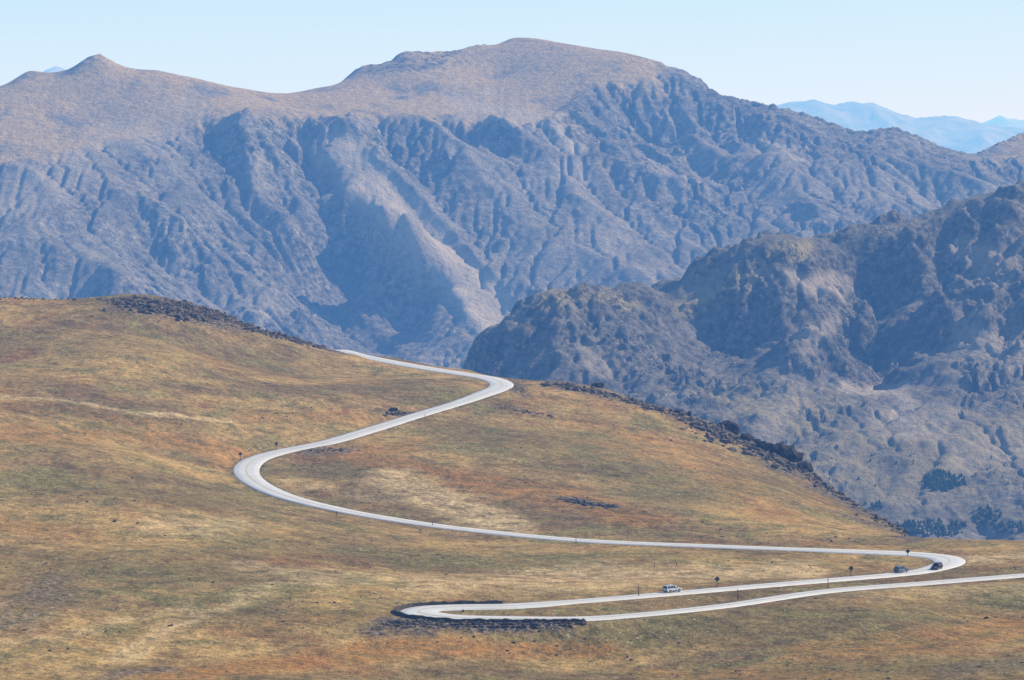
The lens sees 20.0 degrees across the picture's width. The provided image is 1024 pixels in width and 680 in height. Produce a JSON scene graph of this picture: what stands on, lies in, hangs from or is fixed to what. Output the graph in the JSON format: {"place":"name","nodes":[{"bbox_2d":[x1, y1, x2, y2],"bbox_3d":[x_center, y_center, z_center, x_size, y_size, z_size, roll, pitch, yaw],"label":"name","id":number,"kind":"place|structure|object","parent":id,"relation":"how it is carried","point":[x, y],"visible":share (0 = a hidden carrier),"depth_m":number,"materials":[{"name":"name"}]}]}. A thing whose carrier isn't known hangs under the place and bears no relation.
{"place":"outdoors","nodes":[
{"label":"outdoors","id":0,"kind":"place"},
{"bbox_2d":[0,294,1023,679],"bbox_3d":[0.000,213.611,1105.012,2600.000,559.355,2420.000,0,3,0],"label":"tundra hill","id":1,"kind":"structure","parent":0,"point":[168,416],"depth_m":859.13,"materials":[{"name":"brown plant"}]},
{"bbox_2d":[394,600,579,622],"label":"stone guard wall","id":2,"kind":"structure","parent":1,"relation":"on","point":[405,606],"depth_m":689.58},
{"bbox_2d":[0,295,1023,679],"bbox_3d":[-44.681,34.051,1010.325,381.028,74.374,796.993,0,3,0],"label":"scattered rocks","id":3,"kind":"object","parent":1,"relation":"on","point":[186,309],"visible":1,"depth_m":1180.43,"materials":[{"name":"stone"}]},
{"bbox_2d":[389,382,813,472],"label":"rock outcrop","id":4,"kind":"object","parent":1,"relation":"on","point":[791,453],"visible":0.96,"depth_m":1176.38,"materials":[{"name":"stone"}]},
{"bbox_2d":[0,38,1023,368],"bbox_3d":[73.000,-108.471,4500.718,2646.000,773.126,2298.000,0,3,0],"label":"mountain","id":5,"kind":"structure","parent":0,"point":[438,208],"depth_m":4423.60,"materials":[{"name":"grey stone"}]},
{"bbox_2d":[0,0,1023,122],"label":"sky","id":6,"kind":"structure","parent":0,"point":[964,59],"materials":[{"name":"blue"}]},
{"bbox_2d":[43,66,1023,153],"bbox_3d":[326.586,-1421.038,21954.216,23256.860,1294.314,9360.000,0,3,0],"label":"distant mountain range","id":7,"kind":"structure","parent":0,"point":[956,133],"depth_m":21155.65,"materials":[{"name":"blue stone"}]},
{"bbox_2d":[233,350,1023,620],"bbox_3d":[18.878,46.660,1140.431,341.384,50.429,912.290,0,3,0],"label":"road","id":8,"kind":"structure","parent":0,"point":[246,471],"depth_m":861.62,"materials":[{"name":"grey asphalt"}]},
{"bbox_2d":[662,584,681,592],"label":"white suv","id":9,"kind":"object","parent":8,"relation":"on","point":[669,588],"visible":1,"depth_m":741.62,"materials":[{"name":"paint"}]},
{"bbox_2d":[893,565,908,572],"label":"blue suv","id":10,"kind":"object","parent":8,"relation":"on","point":[900,569],"visible":1,"depth_m":805.04,"materials":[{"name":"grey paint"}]},
{"bbox_2d":[930,562,942,569],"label":"dark suv","id":11,"kind":"object","parent":8,"relation":"on","point":[937,565],"visible":1,"depth_m":814.88,"materials":[{"name":"paint"}]},
{"bbox_2d":[463,180,1023,540],"bbox_3d":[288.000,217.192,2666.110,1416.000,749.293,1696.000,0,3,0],"label":"rocky ridge","id":12,"kind":"structure","parent":0,"point":[889,338],"depth_m":2668.27,"materials":[{"name":"grey stone"}]},
{"bbox_2d":[785,435,1023,536],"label":"conifer grove","id":13,"kind":"object","parent":12,"relation":"on","point":[931,483],"visible":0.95,"depth_m":2314.18,"materials":[{"name":"green plant"}]},
{"bbox_2d":[973,115,1023,127],"bbox_3d":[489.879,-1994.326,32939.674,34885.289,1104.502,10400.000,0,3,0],"label":"distant mountain range","id":14,"kind":"structure","parent":0,"point":[1004,121],"depth_m":32610.72,"materials":[{"name":"blue stone"}]}
]}

